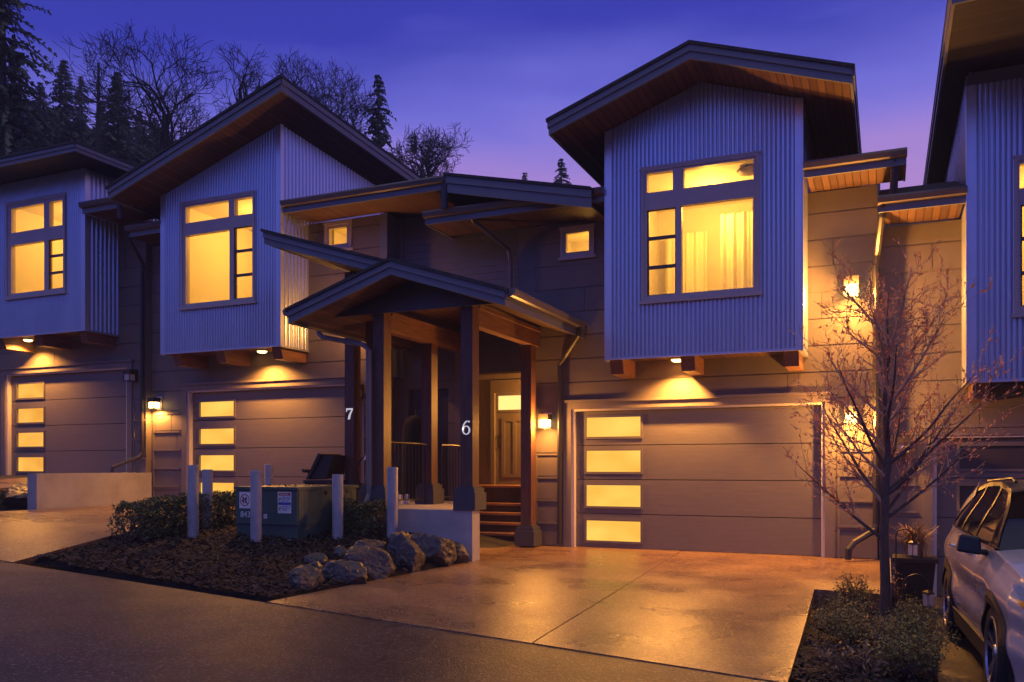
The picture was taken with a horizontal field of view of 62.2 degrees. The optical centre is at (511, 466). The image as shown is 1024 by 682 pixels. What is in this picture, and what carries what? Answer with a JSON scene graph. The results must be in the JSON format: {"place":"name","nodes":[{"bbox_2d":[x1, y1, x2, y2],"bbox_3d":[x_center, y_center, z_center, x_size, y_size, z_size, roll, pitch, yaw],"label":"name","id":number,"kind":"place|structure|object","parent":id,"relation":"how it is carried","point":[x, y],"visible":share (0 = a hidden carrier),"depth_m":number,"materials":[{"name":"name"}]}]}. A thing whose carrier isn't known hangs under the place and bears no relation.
{"place":"outdoors","nodes":[
{"label":"outdoors","id":0,"kind":"place"},
{"bbox_2d":[0,478,26,493],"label":"driveway","id":1,"kind":"structure","parent":0,"point":[5,484],"depth_m":18.20,"materials":[{"name":"concrete"}]},
{"bbox_2d":[0,505,235,568],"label":"driveway","id":2,"kind":"structure","parent":0,"point":[26,536],"depth_m":12.84,"materials":[{"name":"concrete"}]},
{"bbox_2d":[27,473,151,509],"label":"wall","id":3,"kind":"structure","parent":2,"relation":"on","point":[56,490],"depth_m":17.23,"materials":[{"name":"concrete"}]},
{"bbox_2d":[265,464,273,484],"bbox_3d":[-4.497,0.650,15.700,0.164,1.380,0.164,0,0,24],"label":"bollard","id":4,"kind":"object","parent":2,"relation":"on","point":[269,474],"visible":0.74,"depth_m":15.63,"materials":[{"name":"paint"}]},
{"bbox_2d":[32,521,469,601],"bbox_3d":[-3.537,1.188,12.150,4.876,0.522,5.420,0,0,24],"label":"mulch bed","id":5,"kind":"object","parent":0,"point":[139,578],"visible":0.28,"depth_m":10.66,"materials":[{"name":"brown plant"}]},
{"bbox_2d":[105,490,235,541],"bbox_3d":[-5.202,0.752,13.561,0.837,0.726,2.886,0,0,17],"label":"hedge","id":6,"kind":"object","parent":5,"relation":"on","point":[154,519],"visible":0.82,"depth_m":12.83,"materials":[{"name":"green plant"}]},
{"bbox_2d":[187,465,198,537],"bbox_3d":[-4.854,0.715,12.907,0.164,1.470,0.164,0,0,24],"label":"bollard","id":7,"kind":"object","parent":5,"relation":"on","point":[193,501],"visible":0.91,"depth_m":12.84,"materials":[{"name":"paint"}]},
{"bbox_2d":[202,469,212,529],"bbox_3d":[-4.954,0.735,13.792,0.170,1.370,0.164,0,0,24],"label":"bollard","id":8,"kind":"object","parent":5,"relation":"on","point":[207,480],"visible":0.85,"depth_m":13.72,"materials":[{"name":"paint"}]},
{"bbox_2d":[250,470,261,541],"bbox_3d":[-3.747,0.790,12.418,0.164,1.460,0.164,0,0,24],"label":"bollard","id":9,"kind":"object","parent":5,"relation":"on","point":[255,505],"visible":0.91,"depth_m":12.35,"materials":[{"name":"paint"}]},
{"bbox_2d":[234,484,358,540],"bbox_3d":[-3.396,0.825,13.476,1.350,1.070,1.720,0,0,24],"label":"transformer","id":10,"kind":"object","parent":5,"relation":"on","point":[290,511],"visible":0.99,"depth_m":12.79,"materials":[{"name":"green painted metal"},{"name":"concrete"}]},
{"bbox_2d":[288,564,325,589],"bbox_3d":[-2.365,1.335,9.737,0.356,0.421,0.555,0,0,16],"label":"rock","id":11,"kind":"object","parent":5,"relation":"on","point":[304,576],"visible":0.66,"depth_m":9.60,"materials":[{"name":"grey stone"}]},
{"bbox_2d":[304,552,327,562],"bbox_3d":[-2.587,1.278,11.120,0.288,0.286,0.331,0,0,-43],"label":"rock","id":12,"kind":"object","parent":5,"relation":"on","point":[320,557],"visible":0.52,"depth_m":11.06,"materials":[{"name":"grey stone"}]},
{"bbox_2d":[310,560,322,568],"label":"rock","id":13,"kind":"object","parent":5,"relation":"on","point":[316,564],"visible":0.29,"depth_m":10.60,"materials":[{"name":"grey stone"}]},
{"bbox_2d":[332,474,342,538],"bbox_3d":[-2.622,0.820,12.764,0.164,1.400,0.164,0,0,24],"label":"bollard","id":14,"kind":"object","parent":5,"relation":"on","point":[337,505],"visible":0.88,"depth_m":12.69,"materials":[{"name":"metal"}]},
{"bbox_2d":[334,546,347,555],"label":"rock","id":15,"kind":"object","parent":5,"relation":"on","point":[340,550],"visible":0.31,"depth_m":11.48,"materials":[{"name":"grey stone"}]},
{"bbox_2d":[322,559,367,585],"bbox_3d":[-2.012,1.324,10.192,0.602,0.410,0.545,0,0,9],"label":"rock","id":16,"kind":"object","parent":5,"relation":"on","point":[352,572],"visible":0.62,"depth_m":10.00,"materials":[{"name":"grey stone"}]},
{"bbox_2d":[331,497,386,534],"bbox_3d":[-2.378,0.768,13.225,1.002,0.657,0.593,0,0,24],"label":"hedge","id":17,"kind":"object","parent":5,"relation":"on","point":[360,515],"visible":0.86,"depth_m":13.10,"materials":[{"name":"green plant"}]},
{"bbox_2d":[343,545,395,579],"bbox_3d":[-1.797,1.304,10.836,0.631,0.614,0.848,0,0,2],"label":"rock","id":18,"kind":"object","parent":5,"relation":"on","point":[378,563],"visible":0.57,"depth_m":10.58,"materials":[{"name":"grey stone"}]},
{"bbox_2d":[353,539,386,550],"bbox_3d":[-1.917,1.211,11.485,0.490,0.458,0.533,0,0,-13],"label":"rock","id":19,"kind":"object","parent":5,"relation":"on","point":[375,543],"visible":0.27,"depth_m":11.41,"materials":[{"name":"grey stone"}]},
{"bbox_2d":[387,467,397,536],"bbox_3d":[-1.817,0.710,12.879,0.164,1.400,0.164,0,0,24],"label":"bollard","id":20,"kind":"object","parent":5,"relation":"on","point":[392,500],"visible":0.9,"depth_m":12.81,"materials":[{"name":"metal"}]},
{"bbox_2d":[393,531,411,539],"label":"rock","id":21,"kind":"object","parent":5,"relation":"on","point":[408,535],"visible":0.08,"depth_m":12.11,"materials":[{"name":"grey stone"}]},
{"bbox_2d":[386,532,425,572],"bbox_3d":[-1.469,1.238,11.529,0.572,0.737,0.580,0,0,18],"label":"rock","id":22,"kind":"object","parent":5,"relation":"on","point":[405,551],"visible":0.66,"depth_m":11.29,"materials":[{"name":"grey stone"}]},
{"bbox_2d":[411,532,456,566],"bbox_3d":[-1.193,1.262,12.241,0.840,0.637,0.758,0,0,21],"label":"rock","id":23,"kind":"object","parent":5,"relation":"on","point":[442,551],"visible":0.6,"depth_m":11.92,"materials":[{"name":"grey stone"}]},
{"bbox_2d":[453,541,468,563],"bbox_3d":[-0.807,1.304,12.494,0.343,0.387,0.345,0,0,-13],"label":"rock","id":24,"kind":"object","parent":5,"relation":"on","point":[462,555],"visible":0.4,"depth_m":12.40,"materials":[{"name":"grey stone"}]},
{"bbox_2d":[0,561,770,681],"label":"street","id":25,"kind":"structure","parent":0,"point":[60,626],"depth_m":6.94,"materials":[{"name":"grey asphalt"}]},
{"bbox_2d":[0,475,942,681],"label":"ground","id":26,"kind":"structure","parent":0,"point":[489,542],"depth_m":15.59,"materials":[{"name":"soil"}]},
{"bbox_2d":[0,490,8,506],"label":"hedge","id":27,"kind":"object","parent":26,"relation":"on","point":[2,496],"visible":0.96,"depth_m":16.52,"materials":[{"name":"green plant"}]},
{"bbox_2d":[0,482,26,509],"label":"rock","id":28,"kind":"object","parent":26,"relation":"on","point":[15,496],"visible":0.43,"depth_m":16.58,"materials":[{"name":"grey stone"}]},
{"bbox_2d":[0,0,71,155],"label":"conifer","id":29,"kind":"object","parent":26,"relation":"on","point":[9,97],"visible":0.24,"depth_m":30.10,"materials":[{"name":"green plant"}]},
{"bbox_2d":[0,140,158,475],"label":"townhouse","id":30,"kind":"structure","parent":26,"relation":"on","point":[75,282],"depth_m":18.99,"materials":[{"name":"beige paint"}]},
{"bbox_2d":[23,338,33,341],"bbox_3d":[-11.250,-2.934,19.717,0.220,0.068,0.220,0,0,24],"label":"soffit light","id":31,"kind":"object","parent":30,"relation":"attached to","point":[28,339],"visible":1,"depth_m":19.64,"materials":[{"name":"white plastic"}]},
{"bbox_2d":[4,192,65,299],"bbox_3d":[-10.568,-4.860,18.859,1.980,2.200,0.140,0,0,24],"label":"window","id":32,"kind":"structure","parent":30,"relation":"in","point":[13,239],"depth_m":18.78,"materials":[{"name":"paint"}]},
{"bbox_2d":[11,370,125,475],"bbox_3d":[-10.361,-0.972,19.848,4.020,2.416,0.102,0,0,24],"label":"garage door","id":33,"kind":"structure","parent":30,"relation":"in","point":[69,422],"depth_m":19.82,"materials":[{"name":"paint"}]},
{"bbox_2d":[123,369,137,382],"bbox_3d":[-8.407,-2.009,18.705,0.190,0.292,0.253,0,0,24],"label":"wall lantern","id":34,"kind":"object","parent":30,"relation":"attached to","point":[130,375],"depth_m":18.63,"materials":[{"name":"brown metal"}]},
{"bbox_2d":[75,62,128,154],"bbox_3d":[-19.344,-11.473,39.926,2.441,15.042,2.580,0,0,-22],"label":"dead tree","id":35,"kind":"object","parent":26,"relation":"on","point":[97,133],"visible":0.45,"depth_m":39.86,"materials":[{"name":"brown plant"}]},
{"bbox_2d":[49,19,236,155],"bbox_3d":[-15.481,-9.879,37.183,8.232,19.780,8.315,0,0,40],"label":"bare tree","id":36,"kind":"object","parent":26,"relation":"on","point":[165,138],"visible":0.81,"depth_m":37.13,"materials":[{"name":"brown plant"}]},
{"bbox_2d":[302,453,347,484],"bbox_3d":[-3.381,0.520,15.535,0.685,1.519,0.700,0,0,24],"label":"wheelie bin","id":37,"kind":"object","parent":26,"relation":"on","point":[326,465],"visible":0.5,"depth_m":15.29,"materials":[{"name":"black plastic"}]},
{"bbox_2d":[105,74,603,504],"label":"townhouse","id":38,"kind":"structure","parent":26,"relation":"on","point":[281,153],"depth_m":16.90,"materials":[{"name":"beige paint"}]},
{"bbox_2d":[147,397,161,409],"bbox_3d":[-7.834,-1.389,18.616,0.190,0.292,0.253,0,0,24],"label":"wall lantern","id":39,"kind":"object","parent":38,"relation":"attached to","point":[155,403],"depth_m":18.53,"materials":[{"name":"white glass"}]},
{"bbox_2d":[179,190,255,309],"bbox_3d":[-5.865,-4.280,16.948,1.970,2.200,0.140,0,0,24],"label":"window","id":40,"kind":"structure","parent":38,"relation":"in","point":[235,221],"depth_m":16.87,"materials":[{"name":"paint"}]},
{"bbox_2d":[257,349,267,352],"bbox_3d":[-5.055,-2.324,17.159,0.220,0.068,0.220,0,0,24],"label":"soffit light","id":41,"kind":"object","parent":38,"relation":"attached to","point":[262,351],"visible":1,"depth_m":17.09,"materials":[{"name":"white glass"}]},
{"bbox_2d":[193,386,344,504],"bbox_3d":[-5.040,-0.392,17.665,4.260,2.416,0.102,0,0,24],"label":"garage door","id":42,"kind":"structure","parent":38,"relation":"in","point":[236,433],"depth_m":17.68,"materials":[{"name":"paint"}]},
{"bbox_2d":[323,219,352,249],"bbox_3d":[-3.436,-4.555,16.817,0.720,0.610,0.120,0,0,24],"label":"window","id":43,"kind":"structure","parent":38,"relation":"in","point":[347,223],"depth_m":16.77,"materials":[{"name":"paint"}]},
{"bbox_2d":[361,384,363,398],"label":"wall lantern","id":44,"kind":"object","parent":38,"relation":"attached to","point":[362,391],"depth_m":16.50,"materials":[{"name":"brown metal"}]},
{"bbox_2d":[410,389,448,499],"bbox_3d":[-1.606,-0.425,16.604,0.900,2.170,0.112,0,0,24],"label":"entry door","id":45,"kind":"structure","parent":38,"relation":"in","point":[415,395],"depth_m":16.52,"materials":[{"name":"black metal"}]},
{"bbox_2d":[345,500,479,560],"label":"wall","id":46,"kind":"structure","parent":26,"relation":"on","point":[445,520],"depth_m":12.95,"materials":[{"name":"concrete"}]},
{"bbox_2d":[398,494,403,503],"bbox_3d":[-1.969,0.578,14.913,0.100,0.166,0.100,0,0,24],"label":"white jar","id":47,"kind":"object","parent":46,"relation":"on","point":[400,502],"visible":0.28,"depth_m":14.87,"materials":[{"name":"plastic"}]},
{"bbox_2d":[404,494,410,503],"bbox_3d":[-1.870,0.578,15.088,0.100,0.166,0.100,0,0,24],"label":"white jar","id":48,"kind":"object","parent":46,"relation":"on","point":[407,502],"visible":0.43,"depth_m":15.05,"materials":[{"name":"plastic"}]},
{"bbox_2d":[391,441,430,503],"bbox_3d":[-1.728,0.128,14.277,0.115,1.070,1.303,0,0,24],"label":"porch railing","id":49,"kind":"object","parent":46,"relation":"on","point":[412,444],"visible":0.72,"depth_m":14.43,"materials":[{"name":"black metal"}]},
{"bbox_2d":[402,409,421,500],"bbox_3d":[-1.811,-0.215,15.843,0.572,1.690,0.386,0,0,24],"label":"covered stand","id":50,"kind":"object","parent":46,"relation":"on","point":[412,428],"visible":0.69,"depth_m":15.68,"materials":[{"name":"black fabric"}]},
{"bbox_2d":[440,444,460,497],"bbox_3d":[-1.149,0.128,15.776,0.115,1.070,0.853,0,0,24],"label":"porch railing","id":51,"kind":"object","parent":46,"relation":"on","point":[451,445],"visible":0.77,"depth_m":15.62,"materials":[{"name":"black metal"}]},
{"bbox_2d":[260,228,586,546],"bbox_3d":[-1.454,-1.266,14.396,4.820,5.411,3.670,0,0,24],"label":"entry porch","id":52,"kind":"object","parent":26,"relation":"on","point":[381,307],"visible":0.98,"depth_m":13.55,"materials":[{"name":"wood"}]},
{"bbox_2d":[356,455,365,486],"bbox_3d":[-2.689,0.082,15.257,0.310,0.737,0.093,0,0,24],"label":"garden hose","id":53,"kind":"object","parent":52,"relation":"hanging from","point":[357,468],"visible":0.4,"depth_m":15.31,"materials":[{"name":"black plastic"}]},
{"bbox_2d":[479,484,520,540],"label":"entry steps","id":54,"kind":"structure","parent":26,"relation":"on","point":[500,515],"depth_m":16.98,"materials":[{"name":"brown wood"}]},
{"bbox_2d":[422,40,906,558],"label":"townhouse","id":55,"kind":"structure","parent":26,"relation":"on","point":[734,182],"depth_m":13.84,"materials":[{"name":"beige paint"}]},
{"bbox_2d":[496,412,520,484],"bbox_3d":[0.053,-0.390,18.532,0.900,1.580,0.126,0,0,24],"label":"entry door","id":56,"kind":"structure","parent":55,"relation":"in","point":[508,425],"depth_m":18.60,"materials":[{"name":"beige paint"}]},
{"bbox_2d":[538,413,551,428],"bbox_3d":[0.604,-0.819,15.222,0.190,0.292,0.253,0,0,24],"label":"wall lantern","id":57,"kind":"object","parent":55,"relation":"attached to","point":[545,419],"depth_m":15.13,"materials":[{"name":"white glass"}]},
{"bbox_2d":[558,223,595,260],"bbox_3d":[1.173,-3.985,15.112,0.710,0.590,0.120,0,0,24],"label":"window","id":58,"kind":"structure","parent":55,"relation":"in","point":[586,228],"depth_m":15.09,"materials":[{"name":"paint"}]},
{"bbox_2d":[670,357,680,361],"bbox_3d":[2.741,-1.764,14.070,0.220,0.068,0.220,0,0,24],"label":"soffit light","id":59,"kind":"object","parent":55,"relation":"attached to","point":[675,359],"visible":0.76,"depth_m":13.99,"materials":[{"name":"white glass"}]},
{"bbox_2d":[576,405,820,555],"bbox_3d":[3.064,0.228,14.419,4.250,2.416,0.102,0,0,24],"label":"garage door","id":60,"kind":"structure","parent":55,"relation":"in","point":[704,479],"depth_m":14.33,"materials":[{"name":"paint"}]},
{"bbox_2d":[639,150,761,304],"bbox_3d":[2.958,-3.725,13.385,1.930,2.210,0.140,0,0,24],"label":"window","id":61,"kind":"structure","parent":55,"relation":"in","point":[680,197],"depth_m":13.44,"materials":[{"name":"paint"}]},
{"bbox_2d":[843,275,858,299],"bbox_3d":[5.268,-2.791,13.157,0.220,0.351,0.268,0,0,24],"label":"wall lantern","id":62,"kind":"object","parent":55,"relation":"attached to","point":[852,288],"depth_m":13.04,"materials":[{"name":"white glass"}]},
{"bbox_2d":[844,405,857,423],"bbox_3d":[5.261,-0.809,13.168,0.190,0.292,0.253,0,0,24],"label":"wall lantern","id":63,"kind":"object","parent":55,"relation":"attached to","point":[848,417],"depth_m":13.07,"materials":[{"name":"white glass"}]},
{"bbox_2d":[845,0,1023,596],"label":"townhouse","id":64,"kind":"structure","parent":26,"relation":"on","point":[964,203],"depth_m":12.54,"materials":[{"name":"beige paint"}]},
{"bbox_2d":[896,436,909,454],"bbox_3d":[5.999,-0.329,13.007,0.190,0.292,0.253,0,0,24],"label":"wall lantern","id":65,"kind":"object","parent":64,"relation":"attached to","point":[899,439],"depth_m":12.91,"materials":[{"name":"brown metal"}]},
{"bbox_2d":[937,437,1023,595],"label":"garage door","id":66,"kind":"structure","parent":64,"relation":"in","point":[1004,458],"depth_m":12.87,"materials":[{"name":"paint"}]},
{"bbox_2d":[1011,154,1023,317],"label":"window","id":67,"kind":"structure","parent":64,"relation":"in","point":[1019,159],"depth_m":11.72,"materials":[{"name":"paint"}]},
{"bbox_2d":[266,545,681,643],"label":"driveway","id":68,"kind":"structure","parent":0,"point":[530,595],"depth_m":9.81,"materials":[{"name":"concrete"}]},
{"bbox_2d":[6,0,946,189],"label":"sky","id":69,"kind":"structure","parent":0,"point":[498,69],"materials":[{"name":"blue"}]},
{"bbox_2d":[533,551,879,681],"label":"driveway","id":70,"kind":"structure","parent":0,"point":[736,614],"depth_m":9.03,"materials":[{"name":"concrete"}]},
{"bbox_2d":[790,597,940,681],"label":"mulch bed","id":71,"kind":"object","parent":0,"point":[887,675],"visible":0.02,"depth_m":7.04,"materials":[{"name":"brown plant"}]},
{"bbox_2d":[805,592,873,627],"bbox_3d":[3.588,1.583,9.240,0.718,0.418,0.662,0,0,-30],"label":"shrub","id":72,"kind":"object","parent":71,"relation":"on","point":[835,605],"visible":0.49,"depth_m":9.23,"materials":[{"name":"green plant"}]},
{"bbox_2d":[797,600,892,648],"bbox_3d":[3.345,1.567,8.416,0.820,0.461,0.844,0,0,-33],"label":"shrub","id":73,"kind":"object","parent":71,"relation":"on","point":[848,635],"visible":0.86,"depth_m":8.29,"materials":[{"name":"green plant"}]},
{"bbox_2d":[833,570,879,614],"bbox_3d":[4.144,1.546,10.235,0.544,0.581,0.518,0,0,24],"label":"shrub","id":74,"kind":"object","parent":71,"relation":"on","point":[856,589],"visible":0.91,"depth_m":10.20,"materials":[{"name":"green plant"}]},
{"bbox_2d":[804,637,910,681],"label":"shrub","id":75,"kind":"object","parent":71,"relation":"on","point":[867,669],"visible":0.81,"depth_m":7.00,"materials":[{"name":"leaves"},{"name":"twigs"}]},
{"bbox_2d":[863,601,900,646],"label":"shrub","id":76,"kind":"object","parent":71,"relation":"on","point":[880,627],"visible":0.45,"depth_m":8.08,"materials":[{"name":"plant"}]},
{"bbox_2d":[774,236,1023,624],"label":"young tree","id":77,"kind":"object","parent":71,"relation":"on","point":[887,489],"visible":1,"depth_m":9.50,"materials":[{"name":"brown plant"}]},
{"bbox_2d":[891,566,906,607],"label":"shrub","id":78,"kind":"object","parent":71,"relation":"on","point":[896,594],"visible":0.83,"depth_m":10.66,"materials":[{"name":"plant"}]},
{"bbox_2d":[895,528,912,581],"bbox_3d":[5.145,1.375,11.119,0.218,1.129,0.017,0,0,24],"label":"lantern crook","id":79,"kind":"object","parent":71,"relation":"on","point":[896,550],"visible":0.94,"depth_m":11.15,"materials":[{"name":"black metal"}]},
{"bbox_2d":[907,539,918,556],"bbox_3d":[5.236,1.058,11.079,0.150,0.225,0.150,0,0,24],"label":"garden lantern","id":80,"kind":"object","parent":79,"relation":"hanging from","point":[913,543],"visible":1,"depth_m":11.04,"materials":[{"name":"black metal"}]},
{"bbox_2d":[864,617,955,679],"bbox_3d":[3.242,1.509,6.965,0.752,0.514,0.760,0,0,24],"label":"shrub","id":81,"kind":"object","parent":71,"relation":"on","point":[906,653],"visible":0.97,"depth_m":6.90,"materials":[{"name":"green plant"}]},
{"bbox_2d":[875,595,946,634],"bbox_3d":[4.026,1.540,8.584,0.662,0.514,0.715,0,0,24],"label":"shrub","id":82,"kind":"object","parent":71,"relation":"on","point":[919,609],"visible":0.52,"depth_m":8.57,"materials":[{"name":"green plant"}]},
{"bbox_2d":[866,607,960,661],"bbox_3d":[3.644,1.530,7.716,0.792,0.528,0.785,0,0,24],"label":"shrub","id":83,"kind":"object","parent":71,"relation":"on","point":[908,626],"visible":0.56,"depth_m":7.63,"materials":[{"name":"green plant"}]},
{"bbox_2d":[903,574,928,608],"bbox_3d":[4.862,1.596,10.206,0.278,0.609,0.017,0,0,24],"label":"lantern crook","id":84,"kind":"object","parent":71,"relation":"on","point":[908,576],"visible":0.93,"depth_m":10.24,"materials":[{"name":"black metal"}]},
{"bbox_2d":[921,588,934,607],"bbox_3d":[4.981,1.567,10.153,0.150,0.225,0.150,0,0,24],"label":"garden lantern","id":85,"kind":"object","parent":84,"relation":"hanging from","point":[928,594],"visible":0.88,"depth_m":10.12,"materials":[{"name":"black metal"}]},
{"bbox_2d":[929,596,984,681],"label":"driveway","id":86,"kind":"structure","parent":0,"point":[966,659],"depth_m":8.01,"materials":[{"name":"concrete"}]},
{"bbox_2d":[889,521,938,600],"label":"potted grass","id":87,"kind":"object","parent":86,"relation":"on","point":[922,564],"depth_m":11.48,"materials":[{"name":"black plastic"}]},
{"bbox_2d":[942,477,1023,681],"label":"parked car","id":88,"kind":"object","parent":86,"relation":"on","point":[983,590],"visible":0.98,"depth_m":7.15,"materials":[{"name":"white paint"}]},
{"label":"hill","id":89,"kind":"structure","parent":0,"visible":0},
{"bbox_2d":[7,63,39,146],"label":"conifer","id":90,"kind":"object","parent":89,"relation":"on","point":[19,73],"visible":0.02,"depth_m":51.98,"materials":[{"name":"green plant"}]},
{"bbox_2d":[30,82,51,130],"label":"conifer","id":91,"kind":"object","parent":89,"relation":"on","point":[42,89],"visible":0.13,"depth_m":55.88,"materials":[{"name":"green plant"}]},
{"bbox_2d":[36,60,93,137],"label":"conifer","id":92,"kind":"object","parent":89,"relation":"on","point":[60,97],"visible":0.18,"depth_m":49.84,"materials":[{"name":"green plant"}]},
{"bbox_2d":[64,117,94,147],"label":"conifer","id":93,"kind":"object","parent":89,"relation":"on","point":[79,126],"visible":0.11,"depth_m":47.94,"materials":[{"name":"green plant"}]},
{"bbox_2d":[69,76,95,141],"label":"conifer","id":94,"kind":"object","parent":89,"relation":"on","point":[82,114],"visible":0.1,"depth_m":59.94,"materials":[{"name":"green plant"}]},
{"bbox_2d":[88,127,100,145],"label":"conifer","id":95,"kind":"object","parent":89,"relation":"on","point":[93,130],"visible":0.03,"depth_m":55.78,"materials":[{"name":"green plant"}]},
{"bbox_2d":[89,100,111,141],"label":"conifer","id":96,"kind":"object","parent":89,"relation":"on","point":[102,121],"visible":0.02,"depth_m":61.89,"materials":[{"name":"green plant"}]},
{"bbox_2d":[85,72,148,164],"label":"conifer","id":97,"kind":"object","parent":89,"relation":"on","point":[116,138],"visible":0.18,"depth_m":45.74,"materials":[{"name":"green plant"}]},
{"bbox_2d":[48,104,188,141],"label":"wood","id":98,"kind":"object","parent":89,"relation":"on","point":[128,119],"visible":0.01,"depth_m":77.20,"materials":[{"name":"black plant"}]},
{"bbox_2d":[131,111,152,160],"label":"conifer","id":99,"kind":"object","parent":89,"relation":"on","point":[137,132],"visible":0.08,"depth_m":61.86,"materials":[{"name":"green plant"}]},
{"bbox_2d":[147,117,157,139],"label":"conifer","id":100,"kind":"object","parent":89,"relation":"on","point":[153,118],"visible":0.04,"depth_m":65.88,"materials":[{"name":"green plant"}]},
{"bbox_2d":[209,40,272,106],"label":"bare tree","id":101,"kind":"object","parent":89,"relation":"on","point":[243,85],"visible":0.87,"depth_m":41.64,"materials":[{"name":"brown plant"}]},
{"bbox_2d":[270,45,329,108],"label":"bare tree","id":102,"kind":"object","parent":89,"relation":"on","point":[298,76],"visible":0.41,"depth_m":41.44,"materials":[{"name":"brown plant"}]},
{"bbox_2d":[278,53,388,149],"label":"bare tree","id":103,"kind":"object","parent":89,"relation":"on","point":[354,110],"visible":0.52,"depth_m":43.48,"materials":[{"name":"brown plant"}]},
{"bbox_2d":[361,75,396,157],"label":"conifer","id":104,"kind":"object","parent":89,"relation":"on","point":[377,124],"visible":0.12,"depth_m":41.92,"materials":[{"name":"green plant"}]},
{"bbox_2d":[388,121,471,177],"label":"bare tree","id":105,"kind":"object","parent":89,"relation":"on","point":[425,161],"visible":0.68,"depth_m":43.60,"materials":[{"name":"brown plant"}]},
{"bbox_2d":[522,173,527,179],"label":"conifer","id":106,"kind":"object","parent":89,"relation":"on","point":[524,176],"visible":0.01,"depth_m":74.94,"materials":[{"name":"green plant"}]},
{"bbox_2d":[553,158,571,183],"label":"conifer","id":107,"kind":"object","parent":89,"relation":"on","point":[561,170],"visible":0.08,"depth_m":71.97,"materials":[{"name":"green plant"}]}
]}

